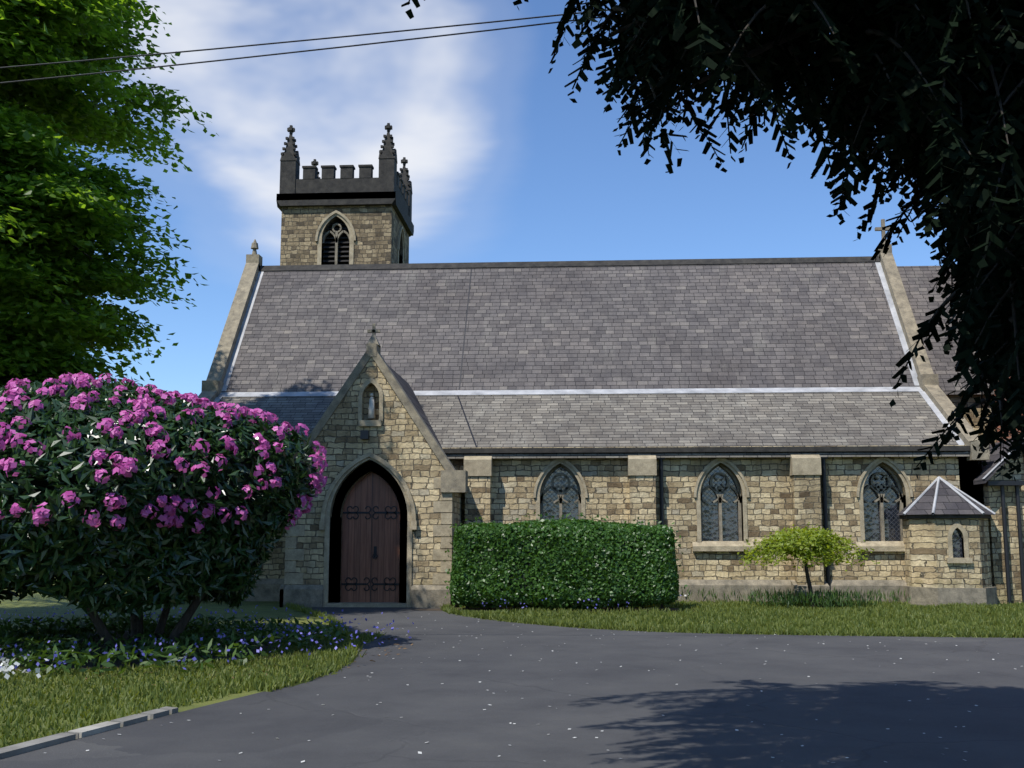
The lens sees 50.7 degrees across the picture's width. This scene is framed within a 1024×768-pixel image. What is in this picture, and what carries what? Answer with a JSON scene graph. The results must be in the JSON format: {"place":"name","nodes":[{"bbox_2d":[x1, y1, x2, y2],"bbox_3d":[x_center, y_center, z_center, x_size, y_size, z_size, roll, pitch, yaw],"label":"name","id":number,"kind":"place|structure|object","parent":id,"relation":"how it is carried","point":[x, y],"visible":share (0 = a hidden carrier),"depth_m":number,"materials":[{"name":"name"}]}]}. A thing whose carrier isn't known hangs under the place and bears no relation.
{"place":"outdoors","nodes":[
{"label":"outdoors","id":0,"kind":"place"},
{"bbox_2d":[0,0,218,387],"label":"tree","id":1,"kind":"object","parent":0,"point":[45,183],"depth_m":20.20,"materials":[{"name":"green plant"}]},
{"bbox_2d":[0,9,608,83],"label":"wires","id":2,"kind":"object","parent":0,"point":[288,42],"visible":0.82,"depth_m":14.39,"materials":[{"name":"black metal"}]},
{"bbox_2d":[454,493,461,530],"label":"porch sides","id":3,"kind":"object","parent":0,"point":[458,509],"depth_m":25.79,"materials":[{"name":"beige stone"}]},
{"bbox_2d":[0,574,1000,745],"bbox_3d":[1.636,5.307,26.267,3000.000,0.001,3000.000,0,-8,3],"label":"ground grass","id":4,"kind":"structure","parent":0,"point":[38,605],"depth_m":21.89,"materials":[{"name":"green plant"}]},
{"bbox_2d":[0,706,177,758],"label":"kerb","id":5,"kind":"structure","parent":4,"relation":"on","point":[32,745],"depth_m":8.68,"materials":[{"name":"concrete"}]},
{"bbox_2d":[0,371,327,655],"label":"rhododendron shrub","id":6,"kind":"object","parent":4,"relation":"on","point":[232,581],"depth_m":13.82,"materials":[{"name":"plant"}]},
{"bbox_2d":[0,628,386,747],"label":"grass","id":7,"kind":"structure","parent":4,"relation":"on","point":[158,692],"depth_m":11.34,"materials":[{"name":"green plant"}]},
{"bbox_2d":[85,631,412,688],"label":"litter leaves","id":8,"kind":"object","parent":4,"relation":"on","point":[311,653],"visible":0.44,"depth_m":14.59,"materials":[{"name":"brown plant"}]},
{"bbox_2d":[280,205,408,264],"bbox_3d":[-6.131,0.429,39.558,3.970,13.360,3.970,0,-8,3],"label":"tower shaft","id":9,"kind":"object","parent":4,"relation":"on","point":[376,228],"visible":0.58,"depth_m":38.39,"materials":[{"name":"beige stone"}]},
{"bbox_2d":[323,220,349,264],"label":"belfry louvres","id":10,"kind":"object","parent":9,"relation":"in","point":[343,250],"visible":0.24,"depth_m":38.66,"materials":[{"name":"black wood"}]},
{"bbox_2d":[323,223,349,264],"bbox_3d":[-6.243,-4.767,38.449,1.070,1.943,0.120,0,-8,3],"label":"window tracery","id":11,"kind":"object","parent":9,"relation":"in","point":[338,234],"visible":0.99,"depth_m":38.47,"materials":[{"name":"grey stone"}]},
{"bbox_2d":[276,123,413,236],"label":"tower parapet","id":12,"kind":"structure","parent":9,"relation":"on","point":[391,185],"depth_m":38.59,"materials":[{"name":"grey stone"}]},
{"bbox_2d":[388,365,455,469],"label":"porch roof","id":13,"kind":"structure","parent":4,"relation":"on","point":[407,389],"depth_m":28.01,"materials":[{"name":"grey stone"}]},
{"bbox_2d":[0,607,852,670],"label":"soil beds","id":14,"kind":"object","parent":4,"relation":"on","point":[118,663],"visible":0.17,"depth_m":15.40,"materials":[{"name":"brown soil"}]},
{"bbox_2d":[0,611,348,674],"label":"groundcover plants","id":15,"kind":"object","parent":14,"relation":"on","point":[149,647],"visible":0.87,"depth_m":14.46,"materials":[{"name":"green plant"}]},
{"bbox_2d":[0,605,413,672],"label":"bluebells","id":16,"kind":"object","parent":14,"relation":"in","point":[160,643],"visible":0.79,"depth_m":14.26,"materials":[{"name":"blue plant"}]},
{"bbox_2d":[0,595,684,678],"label":"white flowers","id":17,"kind":"object","parent":14,"relation":"in","point":[8,669],"visible":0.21,"depth_m":11.55,"materials":[{"name":"white plant"}]},
{"bbox_2d":[482,595,681,607],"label":"fallen leaves","id":18,"kind":"object","parent":14,"relation":"in","point":[546,598],"visible":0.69,"depth_m":22.79,"materials":[{"name":"brown plant"}]},
{"bbox_2d":[737,522,879,606],"bbox_3d":[6.645,4.075,24.327,3.128,1.909,2.403,0,-8,3],"label":"small tree","id":19,"kind":"object","parent":14,"relation":"on","point":[804,541],"depth_m":23.97,"materials":[{"name":"green plant"}]},
{"bbox_2d":[218,392,969,458],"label":"lower aisle roof","id":20,"kind":"structure","parent":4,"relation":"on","point":[732,419],"depth_m":28.19,"materials":[{"name":"grey stone"}]},
{"bbox_2d":[284,210,972,606],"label":"stone dressings","id":21,"kind":"structure","parent":4,"relation":"on","point":[808,464],"depth_m":24.92,"materials":[{"name":"beige stone"}]},
{"bbox_2d":[285,357,453,602],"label":"porch front wall","id":22,"kind":"structure","parent":21,"relation":"attached to","point":[396,440],"depth_m":24.83,"materials":[{"name":"stone"}]},
{"bbox_2d":[340,472,399,601],"bbox_3d":[-3.245,3.517,24.989,1.430,3.010,0.060,0,-8,3],"label":"porch door","id":23,"kind":"structure","parent":22,"relation":"attached to","point":[359,562],"depth_m":24.94,"materials":[{"name":"brown wood"}]},
{"bbox_2d":[341,430,399,601],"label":"door ironwork","id":24,"kind":"object","parent":23,"relation":"attached to","point":[364,434],"depth_m":24.85,"materials":[{"name":"black metal"}]},
{"bbox_2d":[368,393,374,418],"bbox_3d":[-3.266,0.501,25.120,0.166,0.600,0.160,2,-8,-16],"label":"niche statue","id":25,"kind":"object","parent":22,"relation":"in","point":[371,411],"visible":1,"depth_m":25.07,"materials":[{"name":"stone"}]},
{"bbox_2d":[457,396,479,454],"bbox_3d":[-1.159,1.038,28.405,0.034,1.886,3.334,2,-8,-12],"label":"roof conductor","id":26,"kind":"object","parent":21,"relation":"on","point":[467,423],"visible":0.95,"depth_m":28.42,"materials":[{"name":"black metal"}]},
{"bbox_2d":[254,602,1023,691],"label":"grass blades","id":27,"kind":"object","parent":4,"relation":"on","point":[347,657],"depth_m":17.47,"materials":[{"name":"green plant"}]},
{"bbox_2d":[676,587,910,608],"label":"long grass","id":28,"kind":"structure","parent":4,"relation":"on","point":[818,599],"depth_m":24.05,"materials":[{"name":"green plant"}]},
{"bbox_2d":[958,456,983,503],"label":"nave walls","id":29,"kind":"structure","parent":4,"relation":"on","point":[970,484],"depth_m":26.11,"materials":[{"name":"brown stone"}]},
{"bbox_2d":[459,268,471,388],"bbox_3d":[-1.385,-1.847,32.508,0.035,4.518,3.420,0,-8,3],"label":"roof conductor","id":30,"kind":"object","parent":29,"relation":"on","point":[465,329],"visible":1,"depth_m":32.24,"materials":[{"name":"black metal"}]},
{"bbox_2d":[946,394,996,442],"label":"chancel walls","id":31,"kind":"structure","parent":4,"relation":"on","point":[955,399],"depth_m":29.70,"materials":[{"name":"beige stone"}]},
{"bbox_2d":[897,266,993,394],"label":"chancel roof","id":32,"kind":"structure","parent":31,"relation":"on","point":[917,285],"depth_m":32.07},
{"bbox_2d":[983,452,1023,603],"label":"wall","id":33,"kind":"structure","parent":4,"relation":"on","point":[992,497],"depth_m":25.56,"materials":[{"name":"beige stone"}]},
{"bbox_2d":[973,440,1023,484],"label":"link roof","id":34,"kind":"structure","parent":33,"relation":"on","point":[994,457],"depth_m":25.96,"materials":[{"name":"grey stone"}]},
{"bbox_2d":[996,377,1023,460],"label":"brick house","id":35,"kind":"structure","parent":4,"relation":"on","point":[999,427],"depth_m":26.61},
{"bbox_2d":[64,0,956,395],"label":"sky","id":36,"kind":"structure","parent":0,"point":[502,165],"materials":[{"name":"blue"}]},
{"bbox_2d":[0,607,1023,767],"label":"driveway","id":37,"kind":"structure","parent":0,"point":[854,695],"depth_m":10.08,"materials":[{"name":"grey asphalt"}]},
{"bbox_2d":[44,620,1014,762],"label":"litter petals","id":38,"kind":"object","parent":37,"relation":"on","point":[663,715],"visible":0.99,"depth_m":9.66,"materials":[{"name":"pink plant"}]},
{"bbox_2d":[222,262,919,391],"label":"church roof","id":39,"kind":"structure","parent":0,"point":[780,325],"depth_m":32.11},
{"bbox_2d":[259,256,879,270],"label":"roof ridge","id":40,"kind":"structure","parent":39,"relation":"on","point":[571,263],"depth_m":34.23,"materials":[{"name":"stone"}]},
{"bbox_2d":[213,262,1009,514],"bbox_3d":[2.001,-0.401,29.787,20.800,8.135,7.982,0,-8,3],"label":"lead flashing","id":41,"kind":"object","parent":39,"relation":"on","point":[933,407],"visible":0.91,"depth_m":30.12,"materials":[{"name":"grey metal"}]},
{"bbox_2d":[156,578,997,607],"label":"wall plinth","id":42,"kind":"structure","parent":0,"point":[422,596],"depth_m":25.73,"materials":[{"name":"grey stone"}]},
{"bbox_2d":[902,518,991,587],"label":"turret wall","id":43,"kind":"structure","parent":42,"relation":"on","point":[925,541],"depth_m":24.91,"materials":[{"name":"beige stone"}]},
{"bbox_2d":[897,480,993,514],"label":"roof","id":44,"kind":"structure","parent":43,"relation":"on","point":[949,500],"depth_m":25.31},
{"bbox_2d":[198,244,989,492],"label":"church copings","id":45,"kind":"object","parent":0,"point":[453,480],"visible":0.61,"depth_m":29.90,"materials":[{"name":"beige stone"}]},
{"bbox_2d":[251,219,889,346],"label":"finials","id":46,"kind":"object","parent":45,"relation":"on","point":[373,331],"visible":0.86,"depth_m":33.80,"materials":[{"name":"grey stone"}]},
{"bbox_2d":[258,445,983,579],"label":"aisle wall","id":47,"kind":"structure","parent":0,"point":[767,479],"depth_m":26.35,"materials":[{"name":"beige stone"}]},
{"bbox_2d":[291,446,990,518],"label":"church gutters","id":48,"kind":"object","parent":47,"relation":"attached to","point":[704,449],"visible":0.29,"depth_m":26.25,"materials":[{"name":"black metal"}]},
{"bbox_2d":[465,475,823,584],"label":"buttresses","id":49,"kind":"structure","parent":47,"relation":"attached to","point":[806,497],"depth_m":26.09,"materials":[{"name":"beige stone"}]},
{"bbox_2d":[540,463,902,540],"bbox_3d":[1.155,2.957,26.926,16.856,1.939,0.110,0,-8,3],"label":"window tracery","id":50,"kind":"object","parent":47,"relation":"in","point":[880,491],"visible":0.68,"depth_m":26.64,"materials":[{"name":"beige stone"}]},
{"bbox_2d":[543,464,962,557],"bbox_3d":[1.577,3.050,26.264,17.760,2.310,1.360,0,-8,3],"label":"window glass","id":51,"kind":"object","parent":47,"relation":"in","point":[710,513],"visible":0.38,"depth_m":26.67,"materials":[{"name":"black glass"}]},
{"bbox_2d":[657,452,1023,603],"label":"drainpipes","id":52,"kind":"object","parent":47,"relation":"attached to","point":[1016,483],"visible":0.67,"depth_m":25.48,"materials":[{"name":"black metal"}]},
{"bbox_2d":[401,0,1023,484],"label":"conifer tree","id":53,"kind":"object","parent":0,"point":[947,174],"depth_m":6.03,"materials":[{"name":"green plant"}]},
{"bbox_2d":[451,599,1023,637],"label":"lawn","id":54,"kind":"structure","parent":0,"point":[899,615],"depth_m":20.88,"materials":[{"name":"green plant"}]},
{"bbox_2d":[444,512,686,610],"bbox_3d":[1.154,3.938,23.623,5.293,2.256,1.816,0,-8,3],"label":"hedge","id":55,"kind":"object","parent":54,"relation":"on","point":[462,589],"depth_m":23.04,"materials":[{"name":"green plant"}]}
]}

